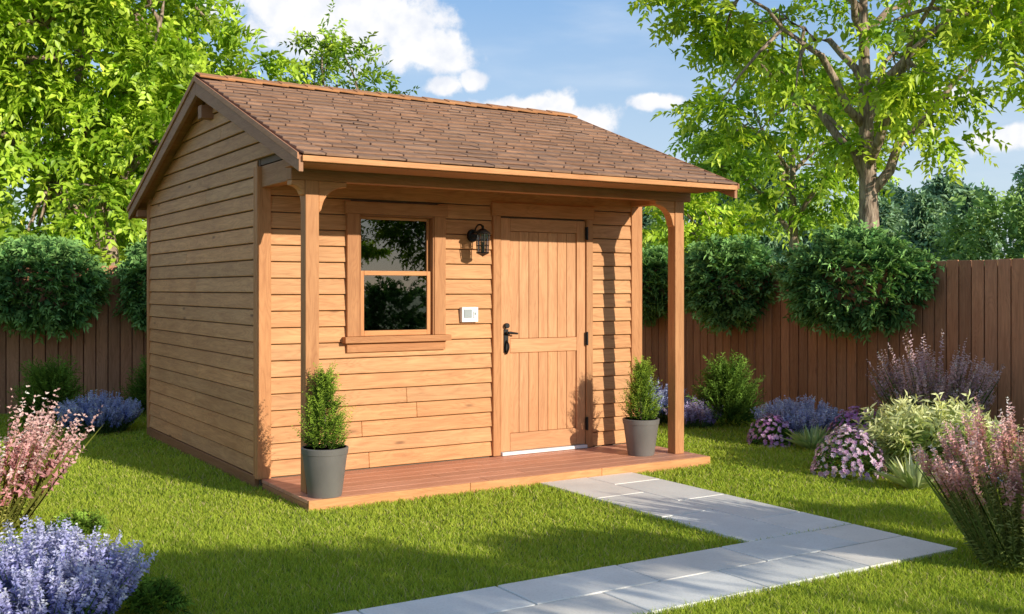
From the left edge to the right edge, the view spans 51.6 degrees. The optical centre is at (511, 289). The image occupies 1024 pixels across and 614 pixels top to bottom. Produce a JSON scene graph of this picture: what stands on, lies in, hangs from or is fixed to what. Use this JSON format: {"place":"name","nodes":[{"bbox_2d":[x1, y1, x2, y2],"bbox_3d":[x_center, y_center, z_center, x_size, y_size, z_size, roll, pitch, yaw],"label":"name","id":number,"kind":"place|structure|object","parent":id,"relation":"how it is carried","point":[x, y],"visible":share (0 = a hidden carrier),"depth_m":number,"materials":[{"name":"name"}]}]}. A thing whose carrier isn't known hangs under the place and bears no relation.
{"place":"outdoors","nodes":[
{"label":"outdoors","id":0,"kind":"place"},
{"bbox_2d":[0,398,1023,613],"bbox_3d":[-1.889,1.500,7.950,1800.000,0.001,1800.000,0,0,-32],"label":"ground","id":1,"kind":"structure","parent":0,"point":[557,546],"depth_m":6.49,"materials":[{"name":"plant"}]},
{"bbox_2d":[5,352,93,423],"bbox_3d":[-5.008,1.087,11.546,0.962,0.809,0.930,0,0,-32],"label":"juniper shrub","id":2,"kind":"object","parent":1,"relation":"on","point":[51,378],"visible":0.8,"depth_m":11.45,"materials":[{"name":"green plant"}]},
{"bbox_2d":[0,385,103,538],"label":"pink heather","id":3,"kind":"object","parent":1,"relation":"on","point":[24,465],"visible":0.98,"depth_m":6.34,"materials":[{"name":"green plant"}]},
{"bbox_2d":[0,232,115,344],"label":"yew shrub","id":4,"kind":"object","parent":1,"relation":"on","point":[88,290],"visible":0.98,"depth_m":12.43,"materials":[{"name":"green plant"}]},
{"bbox_2d":[0,264,146,414],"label":"wooden fence","id":5,"kind":"object","parent":1,"relation":"on","point":[107,350],"visible":0.02,"depth_m":13.15,"materials":[{"name":"brown wood"}]},
{"bbox_2d":[45,508,110,536],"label":"green shrub","id":6,"kind":"object","parent":1,"relation":"on","point":[83,521],"visible":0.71,"depth_m":6.31,"materials":[{"name":"green plant"}]},
{"bbox_2d":[0,515,158,613],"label":"lavender plant","id":7,"kind":"object","parent":1,"relation":"on","point":[40,573],"visible":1,"depth_m":4.48,"materials":[{"name":"purple plant"}]},
{"bbox_2d":[52,389,143,434],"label":"lavender plant","id":8,"kind":"object","parent":1,"relation":"on","point":[117,415],"visible":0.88,"depth_m":10.91,"materials":[{"name":"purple plant"}]},
{"bbox_2d":[111,233,146,333],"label":"yew shrub","id":9,"kind":"object","parent":1,"relation":"on","point":[133,267],"visible":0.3,"depth_m":13.08,"materials":[{"name":"green plant"}]},
{"bbox_2d":[113,354,146,411],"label":"juniper shrub","id":10,"kind":"object","parent":1,"relation":"on","point":[140,389],"visible":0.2,"depth_m":12.54,"materials":[{"name":"green plant"}]},
{"bbox_2d":[119,573,195,613],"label":"green shrub","id":11,"kind":"object","parent":1,"relation":"on","point":[160,590],"visible":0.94,"depth_m":4.83,"materials":[{"name":"green plant"}]},
{"bbox_2d":[0,0,315,265],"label":"maple tree","id":12,"kind":"object","parent":1,"relation":"on","point":[142,77],"visible":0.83,"depth_m":15.62,"materials":[{"name":"green plant"}]},
{"bbox_2d":[274,0,419,94],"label":"ash tree","id":13,"kind":"object","parent":1,"relation":"on","point":[334,51],"visible":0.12,"depth_m":19.54,"materials":[{"name":"green plant"}]},
{"bbox_2d":[127,72,738,511],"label":"garden shed","id":14,"kind":"structure","parent":1,"relation":"on","point":[295,232],"depth_m":8.72,"materials":[{"name":"brown wood"}]},
{"bbox_2d":[293,362,355,498],"bbox_3d":[-1.282,0.953,7.284,0.428,0.931,0.474,0,0,24],"label":"potted conifer","id":15,"kind":"object","parent":14,"relation":"on","point":[324,461],"visible":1,"depth_m":7.22,"materials":[{"name":"plant"}]},
{"bbox_2d":[341,201,450,352],"bbox_3d":[-0.930,-0.097,8.524,0.935,1.185,0.142,0,0,-32],"label":"window","id":16,"kind":"structure","parent":14,"relation":"in","point":[395,262],"depth_m":8.53,"materials":[{"name":"brown wood"}]},
{"bbox_2d":[460,307,477,321],"bbox_3d":[-0.357,0.210,8.857,0.155,0.125,0.058,0,0,-32],"label":"electrical switch box","id":17,"kind":"object","parent":14,"relation":"attached to","point":[468,314],"visible":1,"depth_m":8.83,"materials":[{"name":"white paint"}]},
{"bbox_2d":[467,224,490,256],"bbox_3d":[-0.269,-0.408,8.791,0.139,0.275,0.238,0,0,-32],"label":"wall lantern","id":18,"kind":"object","parent":14,"relation":"attached to","point":[480,238],"depth_m":8.72,"materials":[{"name":"black metal"}]},
{"bbox_2d":[490,202,593,455],"bbox_3d":[0.284,0.338,9.258,1.072,2.156,0.109,0,0,-32],"label":"door","id":19,"kind":"structure","parent":14,"relation":"in","point":[542,397],"depth_m":9.26,"materials":[{"name":"brown wood"}]},
{"bbox_2d":[614,356,668,455],"bbox_3d":[1.147,0.989,9.093,0.429,0.861,0.507,0,0,-32],"label":"potted conifer","id":20,"kind":"object","parent":14,"relation":"on","point":[641,429],"visible":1,"depth_m":9.04,"materials":[{"name":"plant"}]},
{"bbox_2d":[0,121,1023,265],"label":"distant trees","id":21,"kind":"object","parent":1,"relation":"on","point":[941,217],"visible":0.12,"depth_m":36.15,"materials":[{"name":"green plant"}]},
{"bbox_2d":[642,242,667,328],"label":"yew shrub","id":22,"kind":"object","parent":1,"relation":"on","point":[654,258],"visible":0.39,"depth_m":14.51,"materials":[{"name":"green plant"}]},
{"bbox_2d":[643,377,690,424],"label":"lavender plant","id":23,"kind":"object","parent":1,"relation":"on","point":[662,416],"visible":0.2,"depth_m":11.64,"materials":[{"name":"purple plant"}]},
{"bbox_2d":[662,396,722,428],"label":"lavender plant","id":24,"kind":"object","parent":1,"relation":"on","point":[697,415],"visible":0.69,"depth_m":11.32,"materials":[{"name":"purple plant"}]},
{"bbox_2d":[642,192,770,252],"bbox_3d":[2.754,-0.191,17.996,3.219,3.396,3.411,0,0,3],"label":"hazel tree","id":25,"kind":"object","parent":1,"relation":"on","point":[708,227],"visible":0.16,"depth_m":17.50,"materials":[{"name":"green plant"}]},
{"bbox_2d":[686,349,766,426],"bbox_3d":[2.286,1.049,11.463,0.946,0.846,0.892,0,0,37],"label":"juniper shrub","id":26,"kind":"object","parent":1,"relation":"on","point":[730,391],"visible":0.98,"depth_m":11.34,"materials":[{"name":"green plant"}]},
{"bbox_2d":[684,232,779,335],"bbox_3d":[2.759,0.378,13.578,1.400,2.244,1.690,0,0,-32],"label":"yew shrub","id":27,"kind":"object","parent":1,"relation":"on","point":[720,257],"visible":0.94,"depth_m":13.20,"materials":[{"name":"green plant"}]},
{"bbox_2d":[746,413,794,448],"bbox_3d":[2.490,1.363,10.190,0.480,0.353,0.485,0,0,-32],"label":"purple chrysanthemum","id":28,"kind":"object","parent":1,"relation":"on","point":[754,435],"visible":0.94,"depth_m":10.10,"materials":[{"name":"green plant"}]},
{"bbox_2d":[664,43,924,249],"bbox_3d":[6.413,-2.030,23.210,5.948,7.084,5.965,0,0,-2],"label":"ash tree","id":29,"kind":"object","parent":1,"relation":"on","point":[795,215],"visible":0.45,"depth_m":22.75,"materials":[{"name":"green plant"}]},
{"bbox_2d":[750,394,844,439],"bbox_3d":[2.841,1.276,10.574,0.922,0.472,0.912,0,0,-32],"label":"lavender plant","id":30,"kind":"object","parent":1,"relation":"on","point":[796,415],"visible":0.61,"depth_m":10.38,"materials":[{"name":"purple plant"}]},
{"bbox_2d":[780,424,832,449],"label":"spiky yucca","id":31,"kind":"object","parent":1,"relation":"on","point":[806,439],"visible":0.85,"depth_m":9.82,"materials":[{"name":"green plant"}]},
{"bbox_2d":[627,0,1023,248],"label":"maple tree","id":32,"kind":"object","parent":1,"relation":"on","point":[746,44],"visible":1,"depth_m":17.69,"materials":[{"name":"green plant"}]},
{"bbox_2d":[642,258,1023,440],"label":"wooden fence","id":33,"kind":"object","parent":1,"relation":"on","point":[978,305],"visible":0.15,"depth_m":11.89,"materials":[{"name":"brown wood"}]},
{"bbox_2d":[824,438,862,459],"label":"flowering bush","id":34,"kind":"object","parent":1,"relation":"on","point":[832,445],"visible":0.09,"depth_m":9.13,"materials":[{"name":"green plant"}]},
{"bbox_2d":[810,424,886,481],"bbox_3d":[2.704,1.307,8.521,0.608,0.452,0.614,0,0,-32],"label":"pink chrysanthemum","id":35,"kind":"object","parent":1,"relation":"on","point":[823,461],"visible":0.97,"depth_m":8.40,"materials":[{"name":"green plant"}]},
{"bbox_2d":[768,219,945,345],"bbox_3d":[3.878,0.355,11.869,1.557,2.289,2.101,0,0,-32],"label":"yew shrub","id":36,"kind":"object","parent":1,"relation":"on","point":[800,279],"visible":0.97,"depth_m":11.46,"materials":[{"name":"green plant"}]},
{"bbox_2d":[826,406,895,450],"bbox_3d":[3.248,1.306,9.844,0.694,0.445,0.684,0,0,-32],"label":"purple chrysanthemum","id":37,"kind":"object","parent":1,"relation":"on","point":[849,415],"visible":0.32,"depth_m":9.79,"materials":[{"name":"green plant"}]},
{"bbox_2d":[851,446,915,472],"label":"spiky yucca","id":38,"kind":"object","parent":1,"relation":"on","point":[887,460],"visible":0.37,"depth_m":8.51,"materials":[{"name":"green plant"}]},
{"bbox_2d":[852,390,932,452],"bbox_3d":[3.264,1.144,8.843,0.715,0.591,0.839,0,0,1],"label":"variegated shrub","id":39,"kind":"object","parent":1,"relation":"on","point":[898,408],"visible":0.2,"depth_m":8.85,"materials":[{"name":"green plant"}]},
{"bbox_2d":[858,398,955,459],"bbox_3d":[3.221,1.136,8.491,0.808,0.537,0.741,0,0,-32],"label":"variegated shrub","id":40,"kind":"object","parent":1,"relation":"on","point":[896,437],"visible":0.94,"depth_m":8.39,"materials":[{"name":"green plant"}]},
{"bbox_2d":[873,449,946,489],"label":"spiky yucca","id":41,"kind":"object","parent":1,"relation":"on","point":[909,475],"visible":0.76,"depth_m":7.86,"materials":[{"name":"green plant"}]},
{"bbox_2d":[865,330,1004,418],"bbox_3d":[4.138,0.940,10.233,1.298,1.121,1.320,0,0,-32],"label":"purple heather","id":42,"kind":"object","parent":1,"relation":"on","point":[925,384],"visible":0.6,"depth_m":10.03,"materials":[{"name":"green plant"}]},
{"bbox_2d":[918,390,994,433],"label":"variegated shrub","id":43,"kind":"object","parent":1,"relation":"on","point":[938,405],"visible":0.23,"depth_m":8.76,"materials":[{"name":"green plant"}]},
{"bbox_2d":[911,392,1023,571],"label":"pink heather","id":44,"kind":"object","parent":1,"relation":"on","point":[973,507],"visible":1,"depth_m":5.60,"materials":[{"name":"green plant"}]},
{"bbox_2d":[931,404,1023,460],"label":"variegated shrub","id":45,"kind":"object","parent":1,"relation":"on","point":[958,419],"visible":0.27,"depth_m":8.31,"materials":[{"name":"green plant"}]},
{"bbox_2d":[987,437,1023,473],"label":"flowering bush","id":46,"kind":"object","parent":1,"relation":"on","point":[1014,448],"visible":0.04,"depth_m":8.47,"materials":[{"name":"green plant"}]},
{"bbox_2d":[5,0,1023,258],"label":"sky","id":47,"kind":"structure","parent":0,"point":[590,60],"materials":[{"name":"blue"}]},
{"bbox_2d":[335,472,956,613],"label":"garden path","id":48,"kind":"structure","parent":0,"point":[784,556],"depth_m":5.74,"materials":[{"name":"grey concrete"}]}
]}

